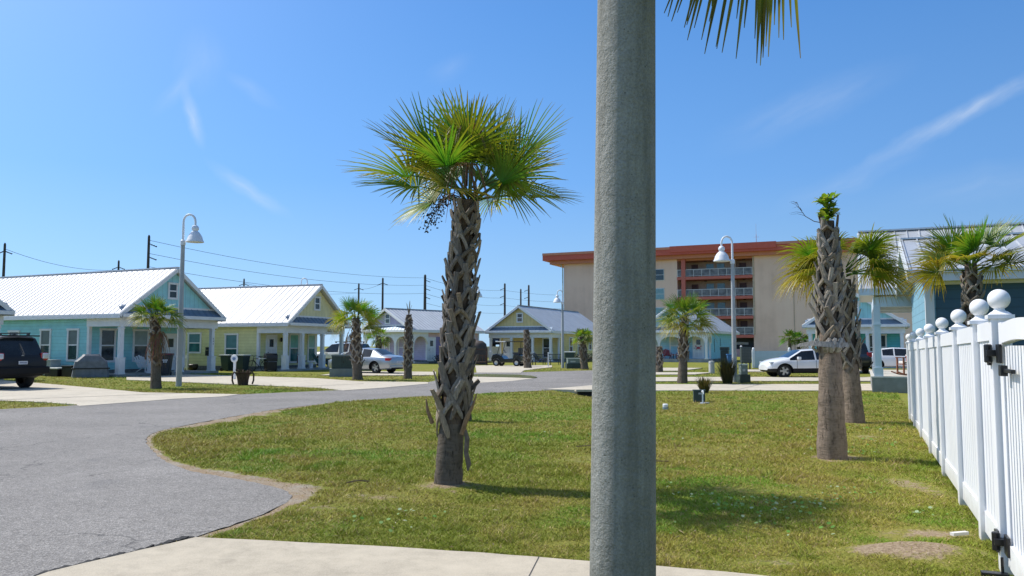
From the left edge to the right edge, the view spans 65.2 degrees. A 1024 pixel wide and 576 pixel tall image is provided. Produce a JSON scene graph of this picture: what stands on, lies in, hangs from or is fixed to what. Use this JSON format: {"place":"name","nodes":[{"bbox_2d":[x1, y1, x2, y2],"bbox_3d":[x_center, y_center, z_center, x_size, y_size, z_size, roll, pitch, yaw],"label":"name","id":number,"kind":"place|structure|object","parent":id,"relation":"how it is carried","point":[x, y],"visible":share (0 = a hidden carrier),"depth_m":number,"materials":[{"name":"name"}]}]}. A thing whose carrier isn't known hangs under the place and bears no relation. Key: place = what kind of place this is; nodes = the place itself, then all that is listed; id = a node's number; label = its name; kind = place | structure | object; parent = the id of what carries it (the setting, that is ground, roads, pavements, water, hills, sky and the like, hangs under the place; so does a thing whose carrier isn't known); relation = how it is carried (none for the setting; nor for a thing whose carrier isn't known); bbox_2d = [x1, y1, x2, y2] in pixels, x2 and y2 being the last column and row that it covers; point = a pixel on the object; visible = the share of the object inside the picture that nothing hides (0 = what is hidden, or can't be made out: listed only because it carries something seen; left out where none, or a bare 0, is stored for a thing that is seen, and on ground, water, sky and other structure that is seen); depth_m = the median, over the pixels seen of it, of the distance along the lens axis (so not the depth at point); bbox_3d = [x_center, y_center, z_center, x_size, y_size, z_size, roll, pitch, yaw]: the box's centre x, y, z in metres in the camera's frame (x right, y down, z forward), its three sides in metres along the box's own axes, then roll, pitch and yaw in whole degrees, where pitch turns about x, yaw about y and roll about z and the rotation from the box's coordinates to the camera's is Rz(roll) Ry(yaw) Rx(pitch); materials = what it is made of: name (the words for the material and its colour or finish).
{"place":"outdoors","nodes":[
{"label":"outdoors","id":0,"kind":"place"},
{"bbox_2d":[0,380,238,405],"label":"driveway","id":1,"kind":"structure","parent":0,"point":[48,393],"depth_m":25.49,"materials":[{"name":"concrete"}]},
{"bbox_2d":[0,333,49,387],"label":"parked car","id":2,"kind":"object","parent":1,"relation":"on","point":[23,360],"visible":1,"depth_m":29.45,"materials":[{"name":"paint"}]},
{"bbox_2d":[126,374,427,390],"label":"driveway","id":3,"kind":"structure","parent":0,"point":[334,384],"depth_m":34.67,"materials":[{"name":"concrete"}]},
{"bbox_2d":[161,353,173,374],"bbox_3d":[-18.534,4.081,42.663,0.819,1.187,0.906,1,-4,-12],"label":"wheelie bin","id":4,"kind":"object","parent":3,"relation":"on","point":[166,368],"visible":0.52,"depth_m":42.35,"materials":[{"name":"black plastic"}]},
{"bbox_2d":[0,370,591,575],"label":"road","id":5,"kind":"structure","parent":0,"point":[79,484],"depth_m":9.49,"materials":[{"name":"grey asphalt"}]},
{"bbox_2d":[34,536,193,575],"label":"asphalt lip","id":6,"kind":"object","parent":5,"relation":"on","point":[168,541],"visible":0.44,"depth_m":6.11,"materials":[{"name":"grey asphalt"}]},
{"bbox_2d":[323,371,435,375],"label":"driveway","id":7,"kind":"structure","parent":0,"point":[381,373],"depth_m":45.59,"materials":[{"name":"concrete"}]},
{"bbox_2d":[328,348,403,372],"bbox_3d":[-8.616,4.265,47.313,4.850,1.482,2.040,-2,-5,30],"label":"parked car","id":8,"kind":"object","parent":7,"relation":"on","point":[377,360],"visible":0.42,"depth_m":46.09,"materials":[{"name":"silver metal"}]},
{"bbox_2d":[37,537,764,575],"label":"sidewalk","id":9,"kind":"structure","parent":0,"point":[199,556],"depth_m":5.78,"materials":[{"name":"concrete"}]},
{"bbox_2d":[472,377,532,382],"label":"driveway","id":10,"kind":"structure","parent":0,"point":[490,379],"depth_m":37.57,"materials":[{"name":"concrete"}]},
{"bbox_2d":[474,374,536,377],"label":"verge","id":11,"kind":"structure","parent":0,"point":[501,375],"depth_m":42.12,"materials":[{"name":"green plant"}]},
{"bbox_2d":[0,346,1013,575],"bbox_3d":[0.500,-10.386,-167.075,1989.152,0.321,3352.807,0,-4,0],"label":"ground","id":12,"kind":"structure","parent":0,"point":[899,548],"depth_m":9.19,"materials":[{"name":"green plant"}]},
{"bbox_2d":[0,243,11,276],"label":"utility pole","id":13,"kind":"object","parent":12,"relation":"on","point":[4,251],"visible":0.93,"depth_m":80.34,"materials":[{"name":"black wood"}]},
{"bbox_2d":[0,300,15,379],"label":"cottage","id":14,"kind":"structure","parent":12,"relation":"on","point":[6,309],"depth_m":37.49,"materials":[{"name":"teal"}]},
{"bbox_2d":[43,359,60,374],"bbox_3d":[-24.793,4.247,42.550,1.560,0.880,0.620,-2,-5,25],"label":"storage bench","id":15,"kind":"object","parent":12,"relation":"on","point":[53,363],"visible":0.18,"depth_m":42.20,"materials":[{"name":"grey plastic"}]},
{"bbox_2d":[45,367,61,376],"bbox_3d":[-23.710,4.365,41.548,1.060,0.460,0.560,-2,-5,25],"label":"deck box","id":16,"kind":"object","parent":12,"relation":"on","point":[55,371],"visible":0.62,"depth_m":41.25,"materials":[{"name":"black plastic"}]},
{"bbox_2d":[61,365,73,376],"bbox_3d":[-22.716,4.280,41.200,0.810,0.580,0.560,-2,-5,25],"label":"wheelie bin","id":17,"kind":"object","parent":12,"relation":"on","point":[66,370],"visible":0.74,"depth_m":40.97,"materials":[{"name":"green plastic"}]},
{"bbox_2d":[71,354,109,377],"bbox_3d":[-21.333,3.940,40.522,1.700,1.160,0.744,3,-5,-32],"label":"covered barbecue","id":18,"kind":"object","parent":12,"relation":"on","point":[90,365],"visible":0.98,"depth_m":40.23,"materials":[{"name":"grey fabric"}]},
{"bbox_2d":[0,267,226,376],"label":"cottage","id":19,"kind":"structure","parent":12,"relation":"on","point":[70,318],"depth_m":44.34,"materials":[{"name":"teal"}]},
{"bbox_2d":[39,329,51,358],"bbox_3d":[-25.547,3.115,43.757,0.980,1.770,0.075,-2,-5,25],"label":"window","id":20,"kind":"structure","parent":19,"relation":"in","point":[45,334],"depth_m":43.77,"materials":[{"name":"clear glass"}]},
{"bbox_2d":[66,328,79,361],"bbox_3d":[-23.526,3.048,42.818,0.980,1.770,0.075,-2,-5,25],"label":"window","id":21,"kind":"structure","parent":19,"relation":"in","point":[72,346],"depth_m":42.84,"materials":[{"name":"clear glass"}]},
{"bbox_2d":[99,328,116,361],"bbox_3d":[-21.889,3.110,43.334,0.075,1.840,1.060,-2,-5,25],"label":"window","id":22,"kind":"structure","parent":19,"relation":"in","point":[107,339],"depth_m":43.37,"materials":[{"name":"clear glass"}]},
{"bbox_2d":[133,355,146,372],"bbox_3d":[-20.246,4.186,44.090,0.974,0.968,0.780,-2,-5,25],"label":"garden chair","id":23,"kind":"object","parent":19,"relation":"on","point":[141,362],"visible":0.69,"depth_m":44.07,"materials":[{"name":"white paint"}]},
{"bbox_2d":[132,329,148,361],"bbox_3d":[-20.993,3.248,45.250,0.075,1.840,1.130,-2,-5,25],"label":"window","id":24,"kind":"structure","parent":19,"relation":"in","point":[140,340],"depth_m":45.25,"materials":[{"name":"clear glass"}]},
{"bbox_2d":[163,333,176,369],"bbox_3d":[-20.112,3.759,47.122,0.060,2.150,1.100,-2,-5,25],"label":"door","id":25,"kind":"structure","parent":19,"relation":"in","point":[172,338],"depth_m":47.25,"materials":[{"name":"white wood"}]},
{"bbox_2d":[168,282,178,299],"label":"window","id":26,"kind":"structure","parent":19,"relation":"in","point":[172,287],"depth_m":44.39,"materials":[{"name":"white glass"}]},
{"bbox_2d":[147,235,156,267],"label":"utility pole","id":27,"kind":"object","parent":12,"relation":"on","point":[148,254],"visible":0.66,"depth_m":75.37,"materials":[{"name":"black wood"}]},
{"bbox_2d":[150,240,406,277],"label":"power line","id":28,"kind":"object","parent":27,"relation":"attached to","point":[274,264],"visible":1,"depth_m":89.88,"materials":[{"name":"black metal"}]},
{"bbox_2d":[125,295,188,388],"bbox_3d":[-13.271,2.004,29.888,2.308,3.615,2.095,0,-4,0],"label":"palm tree","id":29,"kind":"object","parent":12,"relation":"on","point":[155,346],"visible":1,"depth_m":29.65,"materials":[{"name":"green plant"}]},
{"bbox_2d":[176,214,203,386],"bbox_3d":[-12.611,0.476,31.347,0.922,6.852,0.680,0,-4,0],"label":"street lamp","id":30,"kind":"object","parent":12,"relation":"on","point":[194,236],"visible":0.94,"depth_m":31.30,"materials":[{"name":"white metal"}]},
{"bbox_2d":[219,354,232,370],"bbox_3d":[-17.869,4.697,50.188,0.814,1.039,0.727,-2,-4,21],"label":"wheelie bin","id":31,"kind":"object","parent":12,"relation":"on","point":[226,363],"visible":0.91,"depth_m":49.93,"materials":[{"name":"green plastic"}]},
{"bbox_2d":[231,355,237,378],"bbox_3d":[-13.223,3.790,38.108,0.370,1.213,0.117,-1,-4,10],"label":"marker post","id":32,"kind":"object","parent":12,"relation":"on","point":[234,358],"visible":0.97,"depth_m":38.09,"materials":[{"name":"white paint"}]},
{"bbox_2d":[231,369,254,384],"bbox_3d":[-10.901,3.607,32.425,0.617,0.663,0.676,-2,-5,28],"label":"wicker planter","id":33,"kind":"object","parent":12,"relation":"on","point":[242,377],"visible":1,"depth_m":32.25,"materials":[{"name":"brown wicker"}]},
{"bbox_2d":[236,355,250,370],"bbox_3d":[-16.796,4.667,49.778,0.814,1.039,0.727,-2,-4,21],"label":"wheelie bin","id":34,"kind":"object","parent":12,"relation":"on","point":[242,362],"visible":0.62,"depth_m":49.52,"materials":[{"name":"green plastic"}]},
{"bbox_2d":[0,373,496,412],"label":"grass","id":35,"kind":"structure","parent":12,"relation":"on","point":[138,383],"depth_m":28.89,"materials":[{"name":"green plant"}]},
{"bbox_2d":[185,284,350,371],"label":"cottage","id":36,"kind":"structure","parent":12,"relation":"on","point":[285,323],"depth_m":52.10,"materials":[{"name":"yellow"}]},
{"bbox_2d":[187,332,201,352],"bbox_3d":[-20.785,3.594,52.347,1.180,1.370,0.075,-2,-4,21],"label":"window","id":37,"kind":"structure","parent":36,"relation":"in","point":[194,343],"depth_m":52.36,"materials":[{"name":"teal glass"}]},
{"bbox_2d":[224,333,238,354],"bbox_3d":[-17.997,3.881,51.258,1.130,1.940,0.075,-2,-4,21],"label":"window","id":38,"kind":"structure","parent":36,"relation":"in","point":[231,340],"depth_m":51.29,"materials":[{"name":"teal glass"}]},
{"bbox_2d":[265,334,276,361],"bbox_3d":[-15.512,4.085,51.648,0.105,2.150,1.100,-2,-4,21],"label":"door","id":39,"kind":"structure","parent":36,"relation":"in","point":[271,340],"depth_m":51.69,"materials":[{"name":"white wood"}]},
{"bbox_2d":[289,333,299,362],"bbox_3d":[-14.672,4.057,53.913,0.075,1.970,1.130,-2,-4,21],"label":"window","id":40,"kind":"structure","parent":36,"relation":"in","point":[293,338],"depth_m":53.88,"materials":[{"name":"teal glass"}]},
{"bbox_2d":[307,334,315,361],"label":"window","id":41,"kind":"structure","parent":36,"relation":"in","point":[311,338],"depth_m":55.74,"materials":[{"name":"teal glass"}]},
{"bbox_2d":[314,296,320,310],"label":"window","id":42,"kind":"structure","parent":36,"relation":"in","point":[317,300],"depth_m":52.90,"materials":[{"name":"white glass"}]},
{"bbox_2d":[258,353,280,371],"bbox_3d":[-14.941,4.606,49.497,1.440,1.120,0.500,3,-5,-40],"label":"barbecue","id":43,"kind":"object","parent":12,"relation":"on","point":[269,360],"visible":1,"depth_m":49.31,"materials":[{"name":"black metal"}]},
{"bbox_2d":[329,353,352,376],"bbox_3d":[-8.850,4.024,41.618,1.240,1.251,1.000,1,-4,-12],"label":"transformer box","id":44,"kind":"object","parent":12,"relation":"on","point":[341,365],"visible":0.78,"depth_m":41.17,"materials":[{"name":"metal"}]},
{"bbox_2d":[316,341,369,364],"bbox_3d":[-13.328,5.126,62.302,4.821,1.917,2.160,-1,-4,17],"label":"parked car","id":45,"kind":"object","parent":12,"relation":"on","point":[330,350],"visible":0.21,"depth_m":61.58,"materials":[{"name":"white paint"}]},
{"bbox_2d":[323,295,385,379],"bbox_3d":[-7.339,2.329,37.460,2.952,4.054,2.986,1,-4,-18],"label":"palm tree","id":46,"kind":"object","parent":12,"relation":"on","point":[366,312],"visible":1,"depth_m":37.27,"materials":[{"name":"green plant"}]},
{"bbox_2d":[366,327,391,348],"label":"palm tree","id":47,"kind":"object","parent":12,"relation":"on","point":[377,343],"visible":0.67,"depth_m":63.70,"materials":[{"name":"green plant"}]},
{"bbox_2d":[402,302,413,378],"bbox_3d":[-5.027,2.530,38.786,0.538,3.844,0.528,2,-5,-25],"label":"palm tree","id":48,"kind":"object","parent":12,"relation":"on","point":[407,362],"visible":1,"depth_m":38.62,"materials":[{"name":"brown plant"}]},
{"bbox_2d":[360,308,484,363],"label":"cottage","id":49,"kind":"structure","parent":12,"relation":"on","point":[427,325],"depth_m":72.33,"materials":[{"name":"white"}]},
{"bbox_2d":[427,337,435,360],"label":"door","id":50,"kind":"structure","parent":49,"relation":"in","point":[431,346],"depth_m":72.01,"materials":[{"name":"white wood"}]},
{"bbox_2d":[423,274,429,309],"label":"utility pole","id":51,"kind":"object","parent":12,"relation":"on","point":[425,297],"visible":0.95,"depth_m":118.10,"materials":[{"name":"black wood"}]},
{"bbox_2d":[341,84,583,484],"bbox_3d":[-0.617,0.003,9.170,2.853,4.632,2.694,2,-4,-23],"label":"palm tree","id":52,"kind":"object","parent":12,"relation":"on","point":[452,150],"visible":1,"depth_m":9.05,"materials":[{"name":"green plant"}]},
{"bbox_2d":[474,340,486,364],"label":"covered fire pit","id":53,"kind":"object","parent":12,"relation":"on","point":[479,344],"visible":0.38,"depth_m":67.61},
{"bbox_2d":[473,348,490,364],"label":"wooden platform","id":54,"kind":"structure","parent":12,"relation":"on","point":[486,358],"depth_m":65.11,"materials":[{"name":"brown wood"}]},
{"bbox_2d":[522,330,531,367],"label":"palm tree","id":55,"kind":"object","parent":12,"relation":"on","point":[527,357],"visible":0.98,"depth_m":57.19,"materials":[{"name":"brown plant"}]},
{"bbox_2d":[485,305,592,361],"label":"cottage","id":56,"kind":"structure","parent":12,"relation":"on","point":[542,325],"depth_m":78.55,"materials":[{"name":"wood"}]},
{"bbox_2d":[503,339,509,357],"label":"door","id":57,"kind":"structure","parent":56,"relation":"in","point":[507,345],"depth_m":80.45,"materials":[{"name":"white wood"}]},
{"bbox_2d":[542,338,552,357],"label":"window","id":58,"kind":"structure","parent":56,"relation":"in","point":[545,341],"depth_m":78.70,"materials":[{"name":"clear glass"}]},
{"bbox_2d":[553,290,563,367],"bbox_3d":[3.318,2.930,56.937,0.788,5.632,0.600,0,-4,0],"label":"street lamp","id":59,"kind":"object","parent":12,"relation":"on","point":[557,300],"visible":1,"depth_m":56.88,"materials":[{"name":"white metal"}]},
{"bbox_2d":[271,415,847,546],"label":"leaf litter","id":60,"kind":"object","parent":12,"relation":"on","point":[495,489],"visible":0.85,"depth_m":9.18,"materials":[{"name":"brown plant"}]},
{"bbox_2d":[565,358,580,368],"bbox_3d":[4.300,5.288,55.965,1.060,0.790,0.660,1,-4,-8],"label":"utility cabinet","id":61,"kind":"object","parent":12,"relation":"on","point":[572,363],"visible":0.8,"depth_m":55.70,"materials":[{"name":"green metal"}]},
{"bbox_2d":[571,328,592,369],"bbox_3d":[4.755,4.091,54.120,1.770,2.932,1.964,0,-4,0],"label":"palm tree","id":62,"kind":"object","parent":12,"relation":"on","point":[583,341],"visible":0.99,"depth_m":53.91,"materials":[{"name":"green plant"}]},
{"bbox_2d":[574,389,591,395],"bbox_3d":[3.087,3.829,28.508,1.700,0.456,0.700,0,-4,-3],"label":"culvert","id":63,"kind":"object","parent":12,"relation":"on","point":[585,392],"visible":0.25,"depth_m":28.17,"materials":[{"name":"concrete"}]},
{"bbox_2d":[590,0,655,575],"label":"pole","id":64,"kind":"object","parent":12,"relation":"on","point":[623,497],"visible":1,"depth_m":2.52,"materials":[{"name":"concrete"}]},
{"bbox_2d":[351,413,954,534],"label":"weeds","id":65,"kind":"object","parent":12,"relation":"on","point":[717,502],"visible":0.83,"depth_m":7.91,"materials":[{"name":"green plant"}]},
{"bbox_2d":[656,346,663,371],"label":"palm tree","id":66,"kind":"object","parent":12,"relation":"on","point":[659,360],"visible":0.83,"depth_m":47.64,"materials":[{"name":"brown plant"}]},
{"bbox_2d":[512,367,818,383],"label":"grass","id":67,"kind":"structure","parent":12,"relation":"on","point":[701,375],"depth_m":42.22,"materials":[{"name":"green plant"}]},
{"bbox_2d":[656,290,719,382],"bbox_3d":[7.444,2.091,34.246,2.919,4.068,2.962,2,-5,-26],"label":"palm tree","id":68,"kind":"object","parent":12,"relation":"on","point":[683,307],"visible":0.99,"depth_m":34.07,"materials":[{"name":"green plant"}]},
{"bbox_2d":[656,306,739,361],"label":"cottage","id":69,"kind":"structure","parent":12,"relation":"on","point":[706,349],"depth_m":78.52,"materials":[{"name":"blue wood"}]},
{"bbox_2d":[669,337,678,355],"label":"window","id":70,"kind":"structure","parent":69,"relation":"in","point":[674,342],"depth_m":79.44,"materials":[{"name":"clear glass"}]},
{"bbox_2d":[692,336,704,358],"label":"door","id":71,"kind":"structure","parent":69,"relation":"in","point":[698,345],"depth_m":78.24,"materials":[{"name":"white wood"}]},
{"bbox_2d":[692,389,705,401],"bbox_3d":[5.330,3.087,22.787,0.350,0.375,0.270,-1,-4,8],"label":"irrigation box","id":72,"kind":"object","parent":12,"relation":"on","point":[697,394],"visible":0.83,"depth_m":22.68,"materials":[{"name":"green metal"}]},
{"bbox_2d":[713,236,736,381],"bbox_3d":[9.313,0.921,35.085,0.869,6.502,0.720,-3,-5,32],"label":"street lamp","id":73,"kind":"object","parent":12,"relation":"on","point":[721,255],"visible":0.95,"depth_m":35.09,"materials":[{"name":"white metal"}]},
{"bbox_2d":[720,347,729,361],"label":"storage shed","id":74,"kind":"structure","parent":12,"relation":"on","point":[724,351],"depth_m":57.34,"materials":[{"name":"grey plastic"}]},
{"bbox_2d":[664,0,800,65],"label":"palm tree","id":75,"kind":"object","parent":12,"relation":"on","point":[763,11],"visible":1,"depth_m":2.54,"materials":[{"name":"green plant"}]},
{"bbox_2d":[736,364,750,382],"bbox_3d":[9.980,3.704,34.523,0.460,0.870,0.460,0,-4,-5],"label":"utility cabinet","id":76,"kind":"object","parent":12,"relation":"on","point":[742,376],"visible":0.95,"depth_m":34.38,"materials":[{"name":"metal"}]},
{"bbox_2d":[740,346,751,368],"bbox_3d":[15.875,4.739,54.396,0.730,1.660,0.512,0,-4,5],"label":"mailbox cluster","id":77,"kind":"object","parent":12,"relation":"on","point":[745,355],"visible":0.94,"depth_m":54.17,"materials":[{"name":"metal"}]},
{"bbox_2d":[742,348,750,361],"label":"mailbox doors","id":78,"kind":"structure","parent":77,"relation":"in","point":[744,350],"depth_m":54.16,"materials":[{"name":"grey metal"}]},
{"bbox_2d":[778,329,801,350],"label":"palm tree","id":79,"kind":"object","parent":12,"relation":"on","point":[789,334],"visible":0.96,"depth_m":96.60,"materials":[{"name":"green plant"}]},
{"bbox_2d":[791,330,807,349],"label":"palm tree","id":80,"kind":"object","parent":12,"relation":"on","point":[799,333],"visible":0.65,"depth_m":97.52,"materials":[{"name":"green plant"}]},
{"bbox_2d":[790,190,852,459],"bbox_3d":[4.451,0.528,11.381,0.786,3.901,0.524,2,-5,-30],"label":"palm tree","id":81,"kind":"object","parent":12,"relation":"on","point":[831,344],"visible":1,"depth_m":11.33,"materials":[{"name":"brown plant"}]},
{"bbox_2d":[752,347,906,367],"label":"boundary wall","id":82,"kind":"structure","parent":12,"relation":"on","point":[757,356],"depth_m":57.21,"materials":[{"name":"white concrete"}]},
{"bbox_2d":[772,224,916,422],"bbox_3d":[7.048,0.759,17.041,3.126,4.254,2.525,0,-4,0],"label":"palm tree","id":83,"kind":"object","parent":12,"relation":"on","point":[881,270],"visible":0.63,"depth_m":16.68,"materials":[{"name":"green plant"}]},
{"bbox_2d":[802,293,909,350],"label":"cottage","id":84,"kind":"structure","parent":12,"relation":"on","point":[893,327],"depth_m":58.85,"materials":[{"name":"teal"}]},
{"bbox_2d":[869,334,886,350],"bbox_3d":[27.537,4.462,60.237,1.330,1.970,0.075,-2,-5,24],"label":"window","id":85,"kind":"structure","parent":84,"relation":"in","point":[883,336],"depth_m":60.17,"materials":[{"name":"white glass"}]},
{"bbox_2d":[857,222,1023,392],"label":"house","id":86,"kind":"structure","parent":12,"relation":"on","point":[925,310],"depth_m":23.15,"materials":[{"name":"blue"}]},
{"bbox_2d":[891,357,906,374],"bbox_3d":[13.945,2.546,28.027,1.117,1.054,0.640,0,-4,4],"label":"rocking chair","id":87,"kind":"object","parent":86,"relation":"on","point":[903,362],"visible":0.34,"depth_m":27.94,"materials":[{"name":"red wood"}]},
{"bbox_2d":[950,531,968,535],"bbox_3d":[3.720,2.040,6.651,0.160,0.025,0.040,1,-4,-17],"label":"plastic offcut","id":88,"kind":"object","parent":12,"relation":"on","point":[958,533],"visible":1,"depth_m":6.63,"materials":[{"name":"white plastic"}]},
{"bbox_2d":[905,289,1014,574],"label":"fence","id":89,"kind":"object","parent":12,"relation":"on","point":[954,398],"visible":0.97,"depth_m":7.59,"materials":[{"name":"white plastic"}]},
{"bbox_2d":[980,317,1023,575],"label":"gate","id":90,"kind":"structure","parent":89,"relation":"attached to","point":[1009,358],"depth_m":5.25,"materials":[{"name":"white plastic"}]},
{"bbox_2d":[900,215,1023,326],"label":"palm tree","id":91,"kind":"object","parent":12,"relation":"on","point":[958,249],"visible":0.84,"depth_m":14.38,"materials":[{"name":"green plant"}]},
{"bbox_2d":[0,0,1023,345],"label":"sky","id":92,"kind":"structure","parent":0,"point":[121,121],"materials":[{"name":"blue"}]},
{"bbox_2d":[475,365,551,372],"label":"driveway","id":93,"kind":"structure","parent":0,"point":[498,369],"depth_m":55.59,"materials":[{"name":"concrete"}]},
{"bbox_2d":[491,341,523,365],"bbox_3d":[-0.233,5.149,62.804,2.570,1.941,1.320,-1,-4,20],"label":"golf cart","id":94,"kind":"object","parent":93,"relation":"on","point":[497,359],"visible":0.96,"depth_m":62.34,"materials":[{"name":"black paint"}]},
{"bbox_2d":[656,372,708,374],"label":"driveway","id":95,"kind":"structure","parent":0,"point":[674,373],"depth_m":44.99,"materials":[{"name":"concrete"}]},
{"bbox_2d":[694,375,712,392],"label":"ornamental grass","id":96,"kind":"object","parent":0,"point":[703,384],"depth_m":26.98,"materials":[{"name":"green plant"}]},
{"bbox_2d":[544,384,871,393],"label":"path","id":97,"kind":"structure","parent":0,"point":[758,387],"depth_m":30.05,"materials":[{"name":"concrete"}]},
{"bbox_2d":[715,357,738,383],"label":"ornamental grass","id":98,"kind":"object","parent":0,"point":[726,372],"depth_m":33.36,"materials":[{"name":"green plant"}]},
{"bbox_2d":[542,238,912,356],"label":"apartment building","id":99,"kind":"structure","parent":0,"point":[764,321],"depth_m":117.01,"materials":[{"name":"beige paint"}]},
{"bbox_2d":[656,269,663,280],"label":"window","id":100,"kind":"structure","parent":99,"relation":"in","point":[659,272],"depth_m":120.92,"materials":[{"name":"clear glass"}]},
{"bbox_2d":[656,288,664,299],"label":"window","id":101,"kind":"structure","parent":99,"relation":"in","point":[660,292],"depth_m":120.68,"materials":[{"name":"teal glass"}]},
{"bbox_2d":[656,377,870,381],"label":"driveway","id":102,"kind":"structure","parent":0,"point":[771,379],"depth_m":37.03,"materials":[{"name":"concrete"}]},
{"bbox_2d":[759,349,818,376],"bbox_3d":[14.940,3.817,40.730,4.420,1.431,2.060,0,-4,-3],"label":"parked car","id":103,"kind":"object","parent":102,"relation":"on","point":[797,361],"visible":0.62,"depth_m":39.88,"materials":[{"name":"white paint"}]},
{"bbox_2d":[748,369,906,371],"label":"driveway","id":104,"kind":"structure","parent":0,"point":[754,370],"depth_m":50.41,"materials":[{"name":"concrete"}]},
{"bbox_2d":[857,340,871,372],"bbox_3d":[19.956,4.072,47.659,2.160,1.917,4.821,-1,-4,13],"label":"parked car","id":105,"kind":"object","parent":104,"relation":"on","point":[866,356],"visible":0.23,"depth_m":45.25,"materials":[{"name":"grey paint"}]},
{"bbox_2d":[869,347,906,368],"bbox_3d":[25.510,4.674,52.999,4.820,1.482,2.040,-1,-4,14],"label":"parked car","id":106,"kind":"object","parent":104,"relation":"on","point":[890,354],"visible":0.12,"depth_m":52.34,"materials":[{"name":"white paint"}]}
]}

